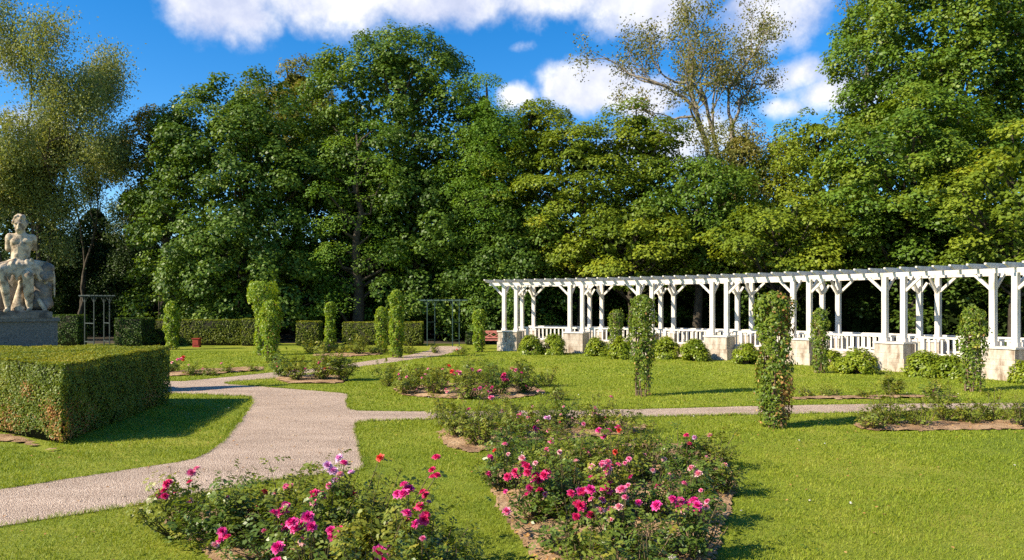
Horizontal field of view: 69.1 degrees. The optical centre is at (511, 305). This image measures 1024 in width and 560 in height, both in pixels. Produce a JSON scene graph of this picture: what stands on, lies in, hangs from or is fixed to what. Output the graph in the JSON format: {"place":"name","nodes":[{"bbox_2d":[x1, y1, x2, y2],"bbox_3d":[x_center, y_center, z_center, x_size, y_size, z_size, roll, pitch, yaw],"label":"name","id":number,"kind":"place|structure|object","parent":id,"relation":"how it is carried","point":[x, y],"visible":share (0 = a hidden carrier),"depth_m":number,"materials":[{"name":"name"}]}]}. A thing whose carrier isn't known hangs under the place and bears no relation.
{"place":"outdoors","nodes":[
{"label":"outdoors","id":0,"kind":"place"},
{"bbox_2d":[0,346,1019,525],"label":"path","id":1,"kind":"structure","parent":0,"point":[282,427],"depth_m":10.08,"materials":[{"name":"beige gravel"}]},
{"bbox_2d":[3,386,1021,559],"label":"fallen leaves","id":2,"kind":"object","parent":1,"relation":"on","point":[527,535],"visible":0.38,"depth_m":7.59,"materials":[{"name":"brown plant"}]},
{"bbox_2d":[0,343,1023,559],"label":"lawn","id":3,"kind":"structure","parent":0,"point":[43,446],"depth_m":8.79,"materials":[{"name":"green plant"}]},
{"bbox_2d":[0,318,59,345],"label":"pedestal","id":4,"kind":"object","parent":3,"relation":"on","point":[30,331],"visible":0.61,"depth_m":15.37,"materials":[{"name":"grey stone"}]},
{"bbox_2d":[0,214,54,318],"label":"statue","id":5,"kind":"object","parent":4,"relation":"on","point":[27,284],"visible":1,"depth_m":15.46,"materials":[{"name":"stone"}]},
{"bbox_2d":[52,314,87,345],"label":"hedge","id":6,"kind":"object","parent":3,"relation":"on","point":[70,329],"visible":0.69,"depth_m":35.01,"materials":[{"name":"green plant"}]},
{"bbox_2d":[0,344,171,442],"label":"hedge","id":7,"kind":"object","parent":3,"relation":"on","point":[59,394],"visible":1,"depth_m":11.05,"materials":[{"name":"green plant"}]},
{"bbox_2d":[113,317,155,345],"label":"hedge","id":8,"kind":"object","parent":3,"relation":"on","point":[135,331],"visible":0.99,"depth_m":33.82,"materials":[{"name":"green plant"}]},
{"bbox_2d":[161,300,181,349],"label":"climber column","id":9,"kind":"structure","parent":3,"relation":"on","point":[171,320],"depth_m":31.97,"materials":[{"name":"plant"}]},
{"bbox_2d":[155,319,240,344],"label":"hedge","id":10,"kind":"object","parent":3,"relation":"on","point":[218,332],"visible":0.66,"depth_m":35.41,"materials":[{"name":"green plant"}]},
{"bbox_2d":[246,280,280,354],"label":"climber column","id":11,"kind":"structure","parent":3,"relation":"on","point":[274,290],"depth_m":28.30,"materials":[{"name":"plant"}]},
{"bbox_2d":[258,299,284,361],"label":"climber column","id":12,"kind":"structure","parent":3,"relation":"on","point":[272,319],"depth_m":24.73,"materials":[{"name":"plant"}]},
{"bbox_2d":[295,320,322,345],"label":"hedge","id":13,"kind":"object","parent":3,"relation":"on","point":[308,331],"visible":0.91,"depth_m":35.01,"materials":[{"name":"green plant"}]},
{"bbox_2d":[164,509,453,559],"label":"flower bed soil","id":14,"kind":"structure","parent":3,"relation":"on","point":[212,555],"depth_m":5.66,"materials":[{"name":"brown soil"}]},
{"bbox_2d":[125,466,216,538],"bbox_3d":[-2.794,1.625,6.137,0.667,0.581,0.763,0,0,0],"label":"rose bush","id":15,"kind":"object","parent":14,"relation":"on","point":[163,494],"visible":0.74,"depth_m":6.05,"materials":[{"name":"green plant"}]},
{"bbox_2d":[160,459,261,551],"bbox_3d":[-2.351,1.565,5.800,0.776,0.699,0.587,0,0,0],"label":"rose bush","id":16,"kind":"object","parent":14,"relation":"on","point":[211,522],"visible":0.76,"depth_m":5.71,"materials":[{"name":"green plant"}]},
{"bbox_2d":[185,468,291,548],"bbox_3d":[-2.167,1.620,5.907,0.731,0.588,0.728,0,0,0],"label":"rose bush","id":17,"kind":"object","parent":14,"relation":"on","point":[244,498],"visible":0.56,"depth_m":5.78,"materials":[{"name":"green plant"}]},
{"bbox_2d":[200,495,324,559],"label":"rose bush","id":18,"kind":"object","parent":14,"relation":"on","point":[286,508],"visible":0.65,"depth_m":5.34,"materials":[{"name":"green plant"}]},
{"bbox_2d":[206,510,345,559],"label":"rose bush","id":19,"kind":"object","parent":14,"relation":"on","point":[293,524],"visible":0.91,"depth_m":4.65,"materials":[{"name":"green plant"}]},
{"bbox_2d":[240,456,325,540],"bbox_3d":[-1.821,1.565,6.049,0.694,0.699,0.828,0,0,-27],"label":"rose bush","id":20,"kind":"object","parent":14,"relation":"on","point":[287,487],"visible":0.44,"depth_m":5.92,"materials":[{"name":"green plant"}]},
{"bbox_2d":[266,480,372,559],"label":"rose bush","id":21,"kind":"object","parent":14,"relation":"on","point":[312,500],"visible":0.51,"depth_m":5.38,"materials":[{"name":"green plant"}]},
{"bbox_2d":[266,445,392,550],"bbox_3d":[-1.408,1.517,5.714,0.830,0.796,0.732,0,0,33],"label":"rose bush","id":22,"kind":"object","parent":14,"relation":"on","point":[336,471],"visible":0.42,"depth_m":5.73,"materials":[{"name":"green plant"}]},
{"bbox_2d":[309,519,421,559],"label":"rose bush","id":23,"kind":"object","parent":14,"relation":"on","point":[379,552],"visible":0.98,"depth_m":4.48,"materials":[{"name":"green plant"}]},
{"bbox_2d":[335,468,412,559],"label":"rose bush","id":24,"kind":"object","parent":14,"relation":"on","point":[364,517],"visible":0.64,"depth_m":5.33,"materials":[{"name":"green plant"}]},
{"bbox_2d":[325,454,447,553],"bbox_3d":[-0.983,1.535,5.688,0.845,0.759,0.748,0,0,18],"label":"rose bush","id":25,"kind":"object","parent":14,"relation":"on","point":[433,468],"visible":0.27,"depth_m":5.75,"materials":[{"name":"green plant"}]},
{"bbox_2d":[353,481,453,557],"bbox_3d":[-0.773,1.559,5.207,0.764,0.711,0.738,0,0,0],"label":"rose bush","id":26,"kind":"object","parent":14,"relation":"on","point":[404,491],"visible":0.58,"depth_m":5.18,"materials":[{"name":"green plant"}]},
{"bbox_2d":[388,506,485,559],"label":"rose bush","id":27,"kind":"object","parent":14,"relation":"on","point":[467,543],"visible":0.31,"depth_m":5.15,"materials":[{"name":"green plant"}]},
{"bbox_2d":[394,502,480,559],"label":"rose bush","id":28,"kind":"object","parent":14,"relation":"on","point":[425,516],"visible":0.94,"depth_m":4.70,"materials":[{"name":"green plant"}]},
{"bbox_2d":[275,374,346,382],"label":"flower bed soil","id":29,"kind":"structure","parent":3,"relation":"on","point":[307,378],"depth_m":18.69,"materials":[{"name":"brown soil"}]},
{"bbox_2d":[309,340,339,379],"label":"rose bush","id":30,"kind":"object","parent":29,"relation":"on","point":[323,373],"visible":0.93,"depth_m":18.73,"materials":[{"name":"green plant"}]},
{"bbox_2d":[342,321,402,344],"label":"hedge","id":31,"kind":"object","parent":3,"relation":"on","point":[350,329],"visible":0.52,"depth_m":35.61,"materials":[{"name":"green plant"}]},
{"bbox_2d":[388,289,405,357],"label":"climber column","id":32,"kind":"structure","parent":3,"relation":"on","point":[397,300],"depth_m":27.04,"materials":[{"name":"plant"}]},
{"bbox_2d":[392,383,544,398],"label":"flower bed soil","id":33,"kind":"structure","parent":3,"relation":"on","point":[422,393],"depth_m":15.76,"materials":[{"name":"brown soil"}]},
{"bbox_2d":[443,364,489,398],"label":"rose bush","id":34,"kind":"object","parent":33,"relation":"on","point":[475,386],"visible":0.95,"depth_m":15.05,"materials":[{"name":"green plant"}]},
{"bbox_2d":[479,359,517,394],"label":"rose bush","id":35,"kind":"object","parent":33,"relation":"on","point":[495,381],"visible":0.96,"depth_m":15.56,"materials":[{"name":"green plant"}]},
{"bbox_2d":[471,309,486,351],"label":"climber column","id":36,"kind":"structure","parent":3,"relation":"on","point":[479,329],"depth_m":30.34,"materials":[{"name":"plant"}]},
{"bbox_2d":[437,419,646,451],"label":"flower bed soil","id":37,"kind":"structure","parent":3,"relation":"on","point":[461,441],"depth_m":10.66,"materials":[{"name":"brown soil"}]},
{"bbox_2d":[432,397,486,436],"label":"rose bush","id":38,"kind":"object","parent":37,"relation":"on","point":[459,418],"visible":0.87,"depth_m":10.61,"materials":[{"name":"green plant"}]},
{"bbox_2d":[456,401,508,445],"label":"rose bush","id":39,"kind":"object","parent":37,"relation":"on","point":[483,430],"visible":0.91,"depth_m":9.94,"materials":[{"name":"green plant"}]},
{"bbox_2d":[574,388,615,430],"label":"rose bush","id":40,"kind":"object","parent":37,"relation":"on","point":[593,411],"visible":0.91,"depth_m":11.16,"materials":[{"name":"green plant"}]},
{"bbox_2d":[485,443,737,559],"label":"flower bed soil","id":41,"kind":"structure","parent":3,"relation":"on","point":[503,503],"depth_m":6.39,"materials":[{"name":"brown soil"}]},
{"bbox_2d":[467,436,537,490],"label":"rose bush","id":42,"kind":"object","parent":41,"relation":"on","point":[493,473],"visible":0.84,"depth_m":7.54,"materials":[{"name":"green plant"}]},
{"bbox_2d":[481,418,526,461],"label":"rose bush","id":43,"kind":"object","parent":41,"relation":"on","point":[499,434],"visible":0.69,"depth_m":8.98,"materials":[{"name":"green plant"}]},
{"bbox_2d":[484,454,576,523],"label":"rose bush","id":44,"kind":"object","parent":41,"relation":"on","point":[534,494],"visible":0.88,"depth_m":6.39,"materials":[{"name":"green plant"}]},
{"bbox_2d":[508,416,562,462],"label":"rose bush","id":45,"kind":"object","parent":41,"relation":"on","point":[529,442],"visible":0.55,"depth_m":8.56,"materials":[{"name":"green plant"}]},
{"bbox_2d":[507,422,573,488],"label":"rose bush","id":46,"kind":"object","parent":41,"relation":"on","point":[550,441],"visible":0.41,"depth_m":7.39,"materials":[{"name":"green plant"}]},
{"bbox_2d":[501,487,598,554],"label":"rose bush","id":47,"kind":"object","parent":41,"relation":"on","point":[581,507],"visible":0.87,"depth_m":5.62,"materials":[{"name":"green plant"}]},
{"bbox_2d":[537,427,601,482],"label":"rose bush","id":48,"kind":"object","parent":41,"relation":"on","point":[573,455],"visible":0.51,"depth_m":7.76,"materials":[{"name":"green plant"}]},
{"bbox_2d":[536,446,610,520],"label":"rose bush","id":49,"kind":"object","parent":41,"relation":"on","point":[548,482],"visible":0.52,"depth_m":6.53,"materials":[{"name":"green plant"}]},
{"bbox_2d":[526,525,625,559],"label":"rose bush","id":50,"kind":"object","parent":41,"relation":"on","point":[605,549],"visible":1,"depth_m":4.77,"materials":[{"name":"green plant"}]},
{"bbox_2d":[564,446,649,518],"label":"rose bush","id":51,"kind":"object","parent":41,"relation":"on","point":[599,480],"visible":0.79,"depth_m":6.41,"materials":[{"name":"green plant"}]},
{"bbox_2d":[576,417,646,465],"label":"rose bush","id":52,"kind":"object","parent":41,"relation":"on","point":[599,430],"visible":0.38,"depth_m":8.48,"materials":[{"name":"green plant"}]},
{"bbox_2d":[577,420,651,482],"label":"rose bush","id":53,"kind":"object","parent":41,"relation":"on","point":[610,455],"visible":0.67,"depth_m":7.70,"materials":[{"name":"green plant"}]},
{"bbox_2d":[568,483,662,555],"bbox_3d":[0.762,1.608,5.658,0.682,0.615,0.729,0,0,0],"label":"rose bush","id":54,"kind":"object","parent":41,"relation":"on","point":[616,520],"visible":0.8,"depth_m":5.53,"materials":[{"name":"green plant"}]},
{"bbox_2d":[597,521,687,559],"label":"rose bush","id":55,"kind":"object","parent":41,"relation":"on","point":[648,553],"visible":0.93,"depth_m":4.99,"materials":[{"name":"green plant"}]},
{"bbox_2d":[614,410,675,463],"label":"rose bush","id":56,"kind":"object","parent":41,"relation":"on","point":[646,447],"visible":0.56,"depth_m":8.61,"materials":[{"name":"green plant"}]},
{"bbox_2d":[624,434,673,482],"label":"rose bush","id":57,"kind":"object","parent":41,"relation":"on","point":[646,474],"visible":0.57,"depth_m":7.90,"materials":[{"name":"green plant"}]},
{"bbox_2d":[624,464,681,519],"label":"rose bush","id":58,"kind":"object","parent":41,"relation":"on","point":[655,485],"visible":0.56,"depth_m":6.50,"materials":[{"name":"green plant"}]},
{"bbox_2d":[650,420,704,468],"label":"rose bush","id":59,"kind":"object","parent":41,"relation":"on","point":[686,448],"visible":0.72,"depth_m":8.42,"materials":[{"name":"green plant"}]},
{"bbox_2d":[656,444,724,489],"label":"rose bush","id":60,"kind":"object","parent":41,"relation":"on","point":[697,463],"visible":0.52,"depth_m":7.43,"materials":[{"name":"green plant"}]},
{"bbox_2d":[638,476,744,559],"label":"rose bush","id":61,"kind":"object","parent":41,"relation":"on","point":[698,541],"visible":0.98,"depth_m":5.47,"materials":[{"name":"green plant"}]},
{"bbox_2d":[660,464,726,524],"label":"rose bush","id":62,"kind":"object","parent":41,"relation":"on","point":[688,494],"visible":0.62,"depth_m":6.37,"materials":[{"name":"green plant"}]},
{"bbox_2d":[694,425,743,467],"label":"rose bush","id":63,"kind":"object","parent":41,"relation":"on","point":[704,443],"visible":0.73,"depth_m":8.57,"materials":[{"name":"green plant"}]},
{"bbox_2d":[697,444,754,493],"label":"rose bush","id":64,"kind":"object","parent":41,"relation":"on","point":[727,474],"visible":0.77,"depth_m":7.39,"materials":[{"name":"green plant"}]},
{"bbox_2d":[626,294,659,396],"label":"climber column","id":65,"kind":"structure","parent":3,"relation":"on","point":[642,346],"depth_m":15.51,"materials":[{"name":"plant"}]},
{"bbox_2d":[650,335,680,358],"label":"round shrub","id":66,"kind":"object","parent":3,"relation":"on","point":[664,349],"visible":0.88,"depth_m":26.43,"materials":[{"name":"green plant"}]},
{"bbox_2d":[680,338,711,361],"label":"round shrub","id":67,"kind":"object","parent":3,"relation":"on","point":[693,349],"visible":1,"depth_m":25.37,"materials":[{"name":"green plant"}]},
{"bbox_2d":[484,261,1023,380],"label":"pergola","id":68,"kind":"object","parent":3,"relation":"on","point":[890,353],"visible":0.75,"depth_m":24.34,"materials":[{"name":"wood"}]},
{"bbox_2d":[751,290,797,428],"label":"climber column","id":69,"kind":"structure","parent":3,"relation":"on","point":[773,399],"depth_m":11.48,"materials":[{"name":"plant"}]},
{"bbox_2d":[808,307,830,372],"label":"climber column","id":70,"kind":"structure","parent":3,"relation":"on","point":[819,326],"depth_m":20.92,"materials":[{"name":"plant"}]},
{"bbox_2d":[834,347,881,374],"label":"round shrub","id":71,"kind":"object","parent":3,"relation":"on","point":[856,361],"visible":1,"depth_m":20.55,"materials":[{"name":"green plant"}]},
{"bbox_2d":[901,349,947,378],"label":"round shrub","id":72,"kind":"object","parent":3,"relation":"on","point":[922,363],"visible":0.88,"depth_m":19.62,"materials":[{"name":"green plant"}]},
{"bbox_2d":[854,419,1023,430],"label":"flower bed soil","id":73,"kind":"structure","parent":3,"relation":"on","point":[997,424],"depth_m":11.50,"materials":[{"name":"brown soil"}]},
{"bbox_2d":[854,397,897,429],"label":"rose bush","id":74,"kind":"object","parent":73,"relation":"on","point":[872,418],"visible":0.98,"depth_m":11.39,"materials":[{"name":"green plant"}]},
{"bbox_2d":[864,383,909,424],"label":"rose bush","id":75,"kind":"object","parent":73,"relation":"on","point":[895,409],"visible":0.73,"depth_m":11.74,"materials":[{"name":"green plant"}]},
{"bbox_2d":[925,378,968,420],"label":"rose bush","id":76,"kind":"object","parent":73,"relation":"on","point":[940,402],"visible":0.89,"depth_m":12.10,"materials":[{"name":"green plant"}]},
{"bbox_2d":[934,354,969,379],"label":"round shrub","id":77,"kind":"object","parent":3,"relation":"on","point":[951,363],"visible":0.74,"depth_m":19.19,"materials":[{"name":"green plant"}]},
{"bbox_2d":[954,305,992,391],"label":"climber column","id":78,"kind":"structure","parent":3,"relation":"on","point":[975,341],"depth_m":16.41,"materials":[{"name":"plant"}]},
{"bbox_2d":[0,0,1023,253],"label":"sky","id":79,"kind":"structure","parent":0,"point":[526,43],"materials":[{"name":"blue"}]},
{"bbox_2d":[87,333,957,353],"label":"woodland floor","id":80,"kind":"structure","parent":0,"point":[286,338],"depth_m":41.57,"materials":[{"name":"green plant"}]},
{"bbox_2d":[0,130,93,270],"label":"birch tree","id":81,"kind":"object","parent":80,"relation":"on","point":[27,191],"visible":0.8,"depth_m":40.16,"materials":[{"name":"green plant"}]},
{"bbox_2d":[0,198,120,334],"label":"evergreen tree","id":82,"kind":"object","parent":80,"relation":"on","point":[5,255],"visible":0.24,"depth_m":45.16,"materials":[{"name":"green plant"}]},
{"bbox_2d":[0,0,152,263],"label":"birch tree","id":83,"kind":"object","parent":80,"relation":"on","point":[94,94],"visible":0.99,"depth_m":38.78,"materials":[{"name":"green plant"}]},
{"bbox_2d":[30,193,134,335],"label":"evergreen tree","id":84,"kind":"object","parent":80,"relation":"on","point":[89,226],"visible":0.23,"depth_m":47.93,"materials":[{"name":"green plant"}]},
{"bbox_2d":[30,110,139,315],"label":"birch tree","id":85,"kind":"object","parent":80,"relation":"on","point":[100,184],"visible":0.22,"depth_m":43.02,"materials":[{"name":"green plant"}]},
{"bbox_2d":[78,182,190,335],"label":"evergreen tree","id":86,"kind":"object","parent":80,"relation":"on","point":[125,262],"visible":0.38,"depth_m":45.82,"materials":[{"name":"green plant"}]},
{"bbox_2d":[110,103,216,317],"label":"broadleaf tree","id":87,"kind":"object","parent":80,"relation":"on","point":[139,128],"visible":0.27,"depth_m":44.11,"materials":[{"name":"green plant"}]},
{"bbox_2d":[114,63,369,330],"bbox_3d":[-15.051,-5.766,40.925,14.505,15.543,11.149,0,0,0],"label":"maple tree","id":88,"kind":"object","parent":80,"relation":"on","point":[238,120],"visible":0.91,"depth_m":38.91,"materials":[{"name":"green plant"}]},
{"bbox_2d":[234,52,372,334],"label":"broadleaf tree","id":89,"kind":"object","parent":80,"relation":"on","point":[294,78],"visible":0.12,"depth_m":47.91,"materials":[{"name":"green plant"}]},
{"bbox_2d":[281,135,405,338],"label":"maple tree","id":90,"kind":"object","parent":80,"relation":"on","point":[338,326],"visible":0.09,"depth_m":43.56,"materials":[{"name":"green plant"}]},
{"bbox_2d":[290,119,422,321],"bbox_3d":[-7.920,-3.941,40.133,7.579,11.898,5.676,0,0,-23],"label":"locust tree","id":91,"kind":"object","parent":80,"relation":"on","point":[358,298],"visible":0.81,"depth_m":39.66,"materials":[{"name":"green plant"}]},
{"bbox_2d":[285,19,511,293],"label":"maple tree","id":92,"kind":"object","parent":80,"relation":"on","point":[392,67],"visible":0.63,"depth_m":41.54,"materials":[{"name":"green plant"}]},
{"bbox_2d":[324,144,502,341],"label":"maple tree","id":93,"kind":"object","parent":80,"relation":"on","point":[414,309],"visible":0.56,"depth_m":40.02,"materials":[{"name":"green plant"}]},
{"bbox_2d":[424,71,531,329],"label":"locust tree","id":94,"kind":"object","parent":80,"relation":"on","point":[488,144],"visible":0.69,"depth_m":40.10,"materials":[{"name":"green plant"}]},
{"bbox_2d":[447,193,599,337],"bbox_3d":[0.696,-2.040,40.642,8.482,8.226,7.813,0,0,0],"label":"maple tree","id":95,"kind":"object","parent":80,"relation":"on","point":[545,316],"visible":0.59,"depth_m":38.92,"materials":[{"name":"green plant"}]},
{"bbox_2d":[461,97,590,310],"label":"linden tree","id":96,"kind":"object","parent":80,"relation":"on","point":[538,115],"visible":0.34,"depth_m":40.66,"materials":[{"name":"green plant"}]},
{"bbox_2d":[32,189,1023,349],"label":"undergrowth","id":97,"kind":"object","parent":80,"relation":"on","point":[860,305],"visible":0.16,"depth_m":35.20,"materials":[{"name":"green plant"}]},
{"bbox_2d":[507,118,656,330],"bbox_3d":[3.725,-4.009,39.756,8.008,12.038,6.275,0,0,0],"label":"linden tree","id":98,"kind":"object","parent":80,"relation":"on","point":[566,251],"visible":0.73,"depth_m":38.68,"materials":[{"name":"green plant"}]},
{"bbox_2d":[570,96,709,326],"bbox_3d":[7.062,-4.674,40.999,7.680,13.365,7.198,0,0,-37],"label":"linden tree","id":99,"kind":"object","parent":80,"relation":"on","point":[646,143],"visible":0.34,"depth_m":39.80,"materials":[{"name":"green plant"}]},
{"bbox_2d":[562,197,720,337],"bbox_3d":[6.482,-1.725,37.568,7.986,7.470,7.385,0,0,0],"label":"linden tree","id":100,"kind":"object","parent":80,"relation":"on","point":[617,264],"visible":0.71,"depth_m":36.57,"materials":[{"name":"green plant"}]},
{"bbox_2d":[563,0,795,211],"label":"half bare tree","id":101,"kind":"object","parent":80,"relation":"on","point":[722,68],"visible":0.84,"depth_m":46.60,"materials":[{"name":"green plant"}]},
{"bbox_2d":[631,153,776,342],"bbox_3d":[9.623,-2.900,37.829,7.452,9.824,5.726,0,0,0],"label":"broadleaf tree","id":102,"kind":"object","parent":80,"relation":"on","point":[706,174],"visible":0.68,"depth_m":36.97,"materials":[{"name":"green plant"}]},
{"bbox_2d":[673,115,803,269],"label":"broadleaf tree","id":103,"kind":"object","parent":80,"relation":"on","point":[744,152],"visible":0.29,"depth_m":39.76,"materials":[{"name":"green plant"}]},
{"bbox_2d":[692,193,864,328],"bbox_3d":[12.056,-1.514,33.736,8.058,7.039,6.475,0,0,0],"label":"linden tree","id":104,"kind":"object","parent":80,"relation":"on","point":[774,221],"visible":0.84,"depth_m":32.68,"materials":[{"name":"green plant"}]},
{"bbox_2d":[743,106,886,237],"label":"broadleaf tree","id":105,"kind":"object","parent":80,"relation":"on","point":[811,148],"visible":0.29,"depth_m":38.80,"materials":[{"name":"green plant"}]},
{"bbox_2d":[797,79,1023,338],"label":"maple tree","id":106,"kind":"object","parent":80,"relation":"on","point":[912,118],"visible":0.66,"depth_m":31.55,"materials":[{"name":"green plant"}]},
{"bbox_2d":[815,0,1023,196],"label":"maple tree","id":107,"kind":"object","parent":80,"relation":"on","point":[965,55],"visible":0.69,"depth_m":36.37,"materials":[{"name":"green plant"}]},
{"bbox_2d":[913,118,1023,345],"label":"linden tree","id":108,"kind":"object","parent":80,"relation":"on","point":[1008,248],"visible":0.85,"depth_m":27.46,"materials":[{"name":"green plant"}]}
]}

